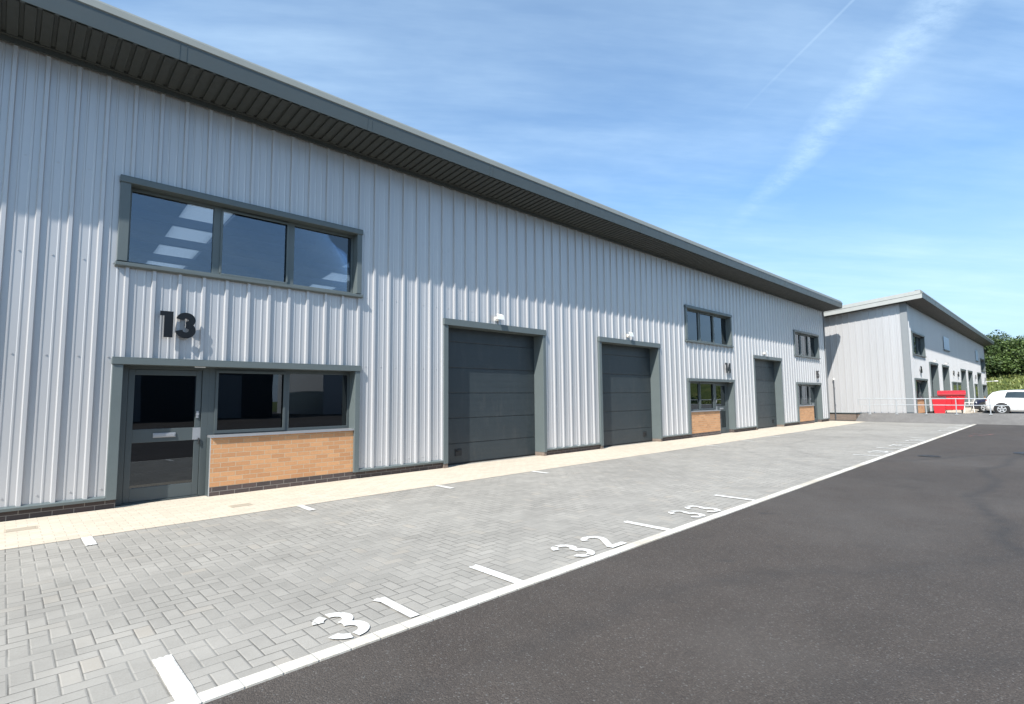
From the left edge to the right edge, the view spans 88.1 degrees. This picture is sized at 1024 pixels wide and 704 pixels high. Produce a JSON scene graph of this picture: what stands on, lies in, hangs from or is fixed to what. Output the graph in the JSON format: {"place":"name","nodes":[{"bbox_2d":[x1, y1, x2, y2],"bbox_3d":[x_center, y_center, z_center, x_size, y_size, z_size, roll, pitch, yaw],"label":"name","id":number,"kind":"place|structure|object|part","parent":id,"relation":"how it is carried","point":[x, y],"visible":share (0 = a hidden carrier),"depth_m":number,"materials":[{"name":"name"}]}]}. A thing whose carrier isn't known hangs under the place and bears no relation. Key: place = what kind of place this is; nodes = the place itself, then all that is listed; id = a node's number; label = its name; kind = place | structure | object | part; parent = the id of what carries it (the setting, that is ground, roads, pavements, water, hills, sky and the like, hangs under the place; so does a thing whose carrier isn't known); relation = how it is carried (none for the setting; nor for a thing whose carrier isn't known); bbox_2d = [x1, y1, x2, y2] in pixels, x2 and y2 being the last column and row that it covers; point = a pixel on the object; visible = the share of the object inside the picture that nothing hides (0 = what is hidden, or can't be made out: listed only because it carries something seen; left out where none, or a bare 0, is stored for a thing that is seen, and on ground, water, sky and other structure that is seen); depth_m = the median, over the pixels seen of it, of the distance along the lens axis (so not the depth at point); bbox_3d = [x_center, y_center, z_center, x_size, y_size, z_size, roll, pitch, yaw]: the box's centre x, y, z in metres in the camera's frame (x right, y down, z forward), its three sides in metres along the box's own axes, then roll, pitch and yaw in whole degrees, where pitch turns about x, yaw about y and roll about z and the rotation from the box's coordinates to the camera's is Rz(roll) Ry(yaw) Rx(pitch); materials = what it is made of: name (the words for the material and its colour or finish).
{"place":"outdoors","nodes":[
{"label":"outdoors","id":0,"kind":"place"},
{"bbox_2d":[0,421,860,549],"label":"cream path","id":1,"kind":"structure","parent":0,"point":[71,526],"depth_m":8.47,"materials":[{"name":"beige concrete"}]},
{"bbox_2d":[4,526,37,532],"bbox_3d":[-5.903,2.136,6.363,0.300,0.025,0.200,4,-7,-44],"label":"drain cover","id":2,"kind":"object","parent":1,"relation":"on","point":[20,529],"visible":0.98,"depth_m":6.33,"materials":[{"name":"beige concrete"}]},
{"bbox_2d":[228,503,252,507],"bbox_3d":[-3.937,2.230,7.676,0.300,0.025,0.200,4,-7,-44],"label":"drain cover","id":3,"kind":"object","parent":1,"relation":"on","point":[239,505],"visible":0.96,"depth_m":7.64,"materials":[{"name":"beige concrete"}]},
{"bbox_2d":[0,422,972,703],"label":"block pavement","id":4,"kind":"structure","parent":0,"point":[206,604],"depth_m":5.05,"materials":[{"name":"grey concrete"}]},
{"bbox_2d":[81,536,96,545],"bbox_3d":[-4.626,2.065,5.790,0.100,0.001,0.461,4,-7,-44],"label":"parking line marking","id":5,"kind":"object","parent":4,"relation":"on","point":[90,540],"visible":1,"depth_m":5.80,"materials":[{"name":"paint"}]},
{"bbox_2d":[152,654,196,700],"bbox_3d":[-1.884,1.797,2.941,0.100,0.001,0.604,4,-7,-44],"label":"parking line marking","id":6,"kind":"object","parent":4,"relation":"on","point":[175,679],"visible":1,"depth_m":2.92,"materials":[{"name":"paint"}]},
{"bbox_2d":[298,505,315,510],"bbox_3d":[-2.893,2.191,7.446,0.100,0.001,0.461,4,-7,-44],"label":"parking line marking","id":7,"kind":"object","parent":4,"relation":"on","point":[306,507],"visible":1,"depth_m":7.46,"materials":[{"name":"paint"}]},
{"bbox_2d":[312,597,418,638],"bbox_3d":[-1.047,1.852,3.698,0.620,0.002,0.496,4,-7,-44],"label":"bay number","id":8,"kind":"object","parent":4,"relation":"on","point":[363,626],"visible":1,"depth_m":3.68,"materials":[{"name":"paint"}]},
{"bbox_2d":[470,564,522,582],"bbox_3d":[-0.154,1.923,4.600,0.100,0.001,0.611,4,-7,-44],"label":"parking line marking","id":9,"kind":"object","parent":4,"relation":"on","point":[495,573],"visible":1,"depth_m":4.59,"materials":[{"name":"paint"}]},
{"bbox_2d":[551,536,625,556],"bbox_3d":[0.771,1.983,5.422,0.758,0.002,0.477,4,-7,-44],"label":"bay number","id":10,"kind":"object","parent":4,"relation":"on","point":[606,542],"visible":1,"depth_m":5.40,"materials":[{"name":"paint"}]},
{"bbox_2d":[624,521,669,530],"bbox_3d":[1.580,2.048,6.255,0.100,0.001,0.608,4,-7,-44],"label":"parking line marking","id":11,"kind":"object","parent":4,"relation":"on","point":[646,525],"visible":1,"depth_m":6.25,"materials":[{"name":"paint"}]},
{"bbox_2d":[668,506,720,516],"bbox_3d":[2.410,2.102,6.989,0.720,0.002,0.477,4,-7,-44],"label":"bay number","id":12,"kind":"object","parent":4,"relation":"on","point":[699,514],"visible":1,"depth_m":6.98,"materials":[{"name":"paint"}]},
{"bbox_2d":[714,495,753,500],"bbox_3d":[3.314,2.174,7.909,0.100,0.001,0.604,4,-7,-44],"label":"parking line marking","id":13,"kind":"object","parent":4,"relation":"on","point":[734,497],"visible":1,"depth_m":7.91,"materials":[{"name":"paint"}]},
{"bbox_2d":[99,0,1023,339],"label":"sky","id":14,"kind":"structure","parent":0,"point":[846,151],"materials":[{"name":"blue"}]},
{"bbox_2d":[205,420,1023,703],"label":"asphalt road","id":15,"kind":"structure","parent":0,"point":[897,578],"depth_m":3.67,"materials":[{"name":"grey asphalt"}]},
{"bbox_2d":[168,424,976,703],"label":"kerb","id":16,"kind":"structure","parent":15,"relation":"on","point":[217,692],"depth_m":3.75,"materials":[{"name":"white concrete"}]},
{"bbox_2d":[917,455,940,456],"bbox_3d":[10.214,2.554,12.960,0.480,0.029,0.480,4,-7,-44],"label":"manhole cover","id":17,"kind":"object","parent":15,"relation":"on","point":[928,456],"visible":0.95,"depth_m":12.90,"materials":[{"name":"metal"}]},
{"bbox_2d":[856,413,1023,424],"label":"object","id":18,"kind":"structure","parent":0,"point":[993,419],"depth_m":27.32,"materials":[{"name":"grey concrete"}]},
{"bbox_2d":[858,398,1023,414],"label":"railing","id":19,"kind":"object","parent":18,"relation":"on","point":[956,405],"visible":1,"depth_m":27.68,"materials":[{"name":"grey metal"}]},
{"bbox_2d":[945,407,979,412],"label":"yard path","id":20,"kind":"structure","parent":0,"point":[967,410],"depth_m":36.36,"materials":[{"name":"beige concrete"}]},
{"bbox_2d":[931,396,946,412],"bbox_3d":[25.481,3.182,31.565,0.700,1.070,0.874,-5,-6,40],"label":"wheeled bin","id":21,"kind":"object","parent":20,"relation":"on","point":[938,407],"visible":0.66,"depth_m":31.31,"materials":[{"name":"red plastic"}]},
{"bbox_2d":[937,390,965,412],"bbox_3d":[27.538,3.121,33.127,1.450,1.419,1.140,-5,-6,40],"label":"waste container","id":22,"kind":"object","parent":20,"relation":"on","point":[955,394],"visible":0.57,"depth_m":32.72,"materials":[{"name":"red metal"}]},
{"bbox_2d":[964,399,974,411],"bbox_3d":[29.838,3.499,34.617,0.603,0.882,0.550,-3,-5,26],"label":"garden chair","id":23,"kind":"object","parent":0,"point":[972,402],"visible":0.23,"depth_m":34.47,"materials":[{"name":"white plastic"}]},
{"bbox_2d":[976,411,1023,412],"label":"yard","id":24,"kind":"structure","parent":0,"point":[994,412],"depth_m":35.52,"materials":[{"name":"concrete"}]},
{"bbox_2d":[970,389,1023,411],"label":"parked car","id":25,"kind":"object","parent":24,"relation":"on","point":[980,402],"visible":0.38,"depth_m":35.97,"materials":[{"name":"metal"}]},
{"bbox_2d":[985,390,1023,412],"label":"parked car","id":26,"kind":"object","parent":24,"relation":"on","point":[1008,394],"visible":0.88,"depth_m":33.34,"materials":[{"name":"metal"}]},
{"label":"side window","id":27,"kind":"part","parent":26,"relation":"part of","materials":[{"name":"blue glass"}]},
{"bbox_2d":[986,370,1023,394],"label":"grass bank","id":28,"kind":"structure","parent":0,"point":[1006,382],"depth_m":63.00,"materials":[{"name":"green plant"}]},
{"bbox_2d":[984,335,1006,375],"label":"tree","id":29,"kind":"object","parent":28,"relation":"on","point":[989,371],"visible":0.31,"depth_m":65.21,"materials":[{"name":"green plant"}]},
{"bbox_2d":[984,335,1023,372],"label":"tree","id":30,"kind":"object","parent":28,"relation":"on","point":[1013,362],"visible":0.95,"depth_m":63.86,"materials":[{"name":"green plant"}]},
{"bbox_2d":[989,329,1023,356],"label":"tree","id":31,"kind":"object","parent":28,"relation":"on","point":[1005,337],"visible":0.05,"depth_m":69.72,"materials":[{"name":"green plant"}]},
{"label":"ground","id":32,"kind":"structure","parent":0,"visible":0},
{"bbox_2d":[0,0,842,521],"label":"warehouse","id":33,"kind":"structure","parent":32,"relation":"on","point":[342,282],"depth_m":9.88,"materials":[{"name":"grey metal"}]},
{"bbox_2d":[122,369,201,502],"bbox_3d":[-5.395,1.268,8.216,0.985,1.980,0.097,4,-7,-44],"label":"entrance door","id":34,"kind":"structure","parent":33,"relation":"in","point":[162,434],"depth_m":8.20,"materials":[{"name":"metal"}]},
{"bbox_2d":[160,311,195,337],"bbox_3d":[-5.162,-0.418,8.184,0.481,0.401,0.023,4,-7,-44],"label":"unit number","id":35,"kind":"object","parent":33,"relation":"attached to","point":[168,323],"visible":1,"depth_m":8.19,"materials":[{"name":"black plastic"}]},
{"bbox_2d":[114,174,362,298],"bbox_3d":[-4.446,-1.839,9.205,3.935,1.375,0.280,4,-7,-44],"label":"window","id":36,"kind":"structure","parent":33,"relation":"in","point":[346,242],"depth_m":8.95,"materials":[{"name":"grey glass"}]},
{"bbox_2d":[207,368,353,437],"bbox_3d":[-4.020,0.881,9.445,2.465,1.135,0.305,4,-7,-44],"label":"window","id":37,"kind":"structure","parent":33,"relation":"in","point":[241,402],"depth_m":9.40,"materials":[{"name":"glass"}]},
{"bbox_2d":[448,328,534,464],"bbox_3d":[-0.520,1.069,13.032,3.094,3.152,0.085,4,-7,-44],"label":"garage door","id":38,"kind":"structure","parent":33,"relation":"in","point":[491,404],"depth_m":13.00,"materials":[{"name":"metal"}]},
{"bbox_2d":[495,314,503,320],"bbox_3d":[-0.329,-0.834,12.885,0.242,0.184,0.179,4,-7,-44],"label":"flood light","id":39,"kind":"object","parent":33,"relation":"attached to","point":[500,317],"visible":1,"depth_m":12.83,"materials":[{"name":"white plastic"}]},
{"bbox_2d":[602,344,651,446],"bbox_3d":[3.594,1.368,16.964,3.172,3.152,0.085,4,-7,-44],"label":"garage door","id":40,"kind":"structure","parent":33,"relation":"in","point":[626,382],"depth_m":17.04,"materials":[{"name":"metal"}]},
{"bbox_2d":[690,381,720,411],"bbox_3d":[7.245,1.698,20.209,2.465,1.135,0.305,4,-7,-44],"label":"window","id":41,"kind":"structure","parent":33,"relation":"in","point":[702,393],"depth_m":20.43,"materials":[{"name":"glass"}]},
{"bbox_2d":[684,304,733,347],"bbox_3d":[7.708,-0.958,20.818,3.935,1.375,0.280,4,-7,-44],"label":"window","id":42,"kind":"structure","parent":33,"relation":"in","point":[702,326],"depth_m":20.96,"materials":[{"name":"clear glass"}]},
{"bbox_2d":[715,384,727,432],"bbox_3d":[8.498,2.276,21.492,0.985,1.980,0.097,4,-7,-44],"label":"entrance door","id":43,"kind":"structure","parent":33,"relation":"in","point":[720,389],"depth_m":21.58,"materials":[{"name":"metal"}]},
{"bbox_2d":[725,363,730,372],"bbox_3d":[8.780,0.648,21.502,0.472,0.400,0.023,4,-7,-44],"label":"unit number","id":44,"kind":"object","parent":33,"relation":"attached to","point":[728,368],"visible":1,"depth_m":21.49,"materials":[{"name":"black plastic"}]},
{"bbox_2d":[755,360,776,428],"bbox_3d":[11.693,1.955,24.703,3.116,3.152,0.085,4,-7,-44],"label":"garage door","id":45,"kind":"structure","parent":33,"relation":"in","point":[764,370],"depth_m":24.96,"materials":[{"name":"metal"}]},
{"bbox_2d":[798,385,814,405],"bbox_3d":[15.396,2.289,27.999,2.465,1.135,0.305,4,-7,-44],"label":"window","id":46,"kind":"structure","parent":33,"relation":"in","point":[804,400],"depth_m":28.36,"materials":[{"name":"glass"}]},
{"bbox_2d":[793,329,820,358],"bbox_3d":[15.859,-0.367,28.607,3.935,1.375,0.280,4,-7,-44],"label":"window","id":47,"kind":"structure","parent":33,"relation":"in","point":[806,345],"depth_m":28.91,"materials":[{"name":"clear glass"}]},
{"bbox_2d":[809,386,816,421],"bbox_3d":[16.650,2.867,29.281,0.985,1.980,0.097,4,-7,-44],"label":"entrance door","id":48,"kind":"structure","parent":33,"relation":"in","point":[812,388],"depth_m":29.43,"materials":[{"name":"glass"}]},
{"bbox_2d":[824,290,993,419],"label":"warehouse","id":49,"kind":"structure","parent":32,"relation":"on","point":[885,347],"depth_m":31.66,"materials":[{"name":"grey metal"}]},
{"bbox_2d":[833,378,836,419],"bbox_3d":[19.549,2.836,32.044,0.179,2.520,0.099,4,-7,-44],"label":"vent pipe","id":50,"kind":"object","parent":49,"relation":"attached to","point":[834,398],"visible":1,"depth_m":32.00,"materials":[{"name":"white plastic"}]},
{"bbox_2d":[911,331,926,357],"bbox_3d":[24.275,-0.428,31.733,3.935,1.375,0.280,4,-7,-44],"label":"window","id":51,"kind":"structure","parent":49,"relation":"in","point":[918,341],"depth_m":32.21,"materials":[{"name":"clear glass"}]},
{"bbox_2d":[916,380,922,399],"bbox_3d":[23.813,2.229,31.124,2.465,1.135,0.305,4,-7,-44],"label":"window","id":52,"kind":"structure","parent":49,"relation":"in","point":[917,382],"depth_m":31.83,"materials":[{"name":"glass"}]},
{"bbox_2d":[919,382,922,397],"bbox_3d":[25.052,2.808,32.426,0.980,1.980,0.050,4,-7,-44],"label":"entrance door","id":53,"kind":"structure","parent":49,"relation":"in","point":[920,383],"depth_m":32.58,"materials":[{"name":"glass"}]},
{"bbox_2d":[943,336,949,351],"bbox_3d":[32.108,-0.573,39.132,2.540,1.010,0.110,4,-7,-44],"label":"sign board","id":54,"kind":"object","parent":49,"relation":"attached to","point":[946,344],"visible":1,"depth_m":38.94,"materials":[{"name":"blue plastic"}]},
{"bbox_2d":[975,385,977,399],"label":"entrance door","id":55,"kind":"structure","parent":49,"relation":"in","point":[976,387],"depth_m":50.46,"materials":[{"name":"glass"}]},
{"bbox_2d":[975,350,978,361],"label":"sign board","id":56,"kind":"object","parent":49,"relation":"attached to","point":[976,355],"visible":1,"depth_m":52.21,"materials":[{"name":"blue plastic"}]},
{"bbox_2d":[980,358,984,371],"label":"window","id":57,"kind":"structure","parent":49,"relation":"in","point":[982,363],"depth_m":57.25,"materials":[{"name":"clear glass"}]}
]}

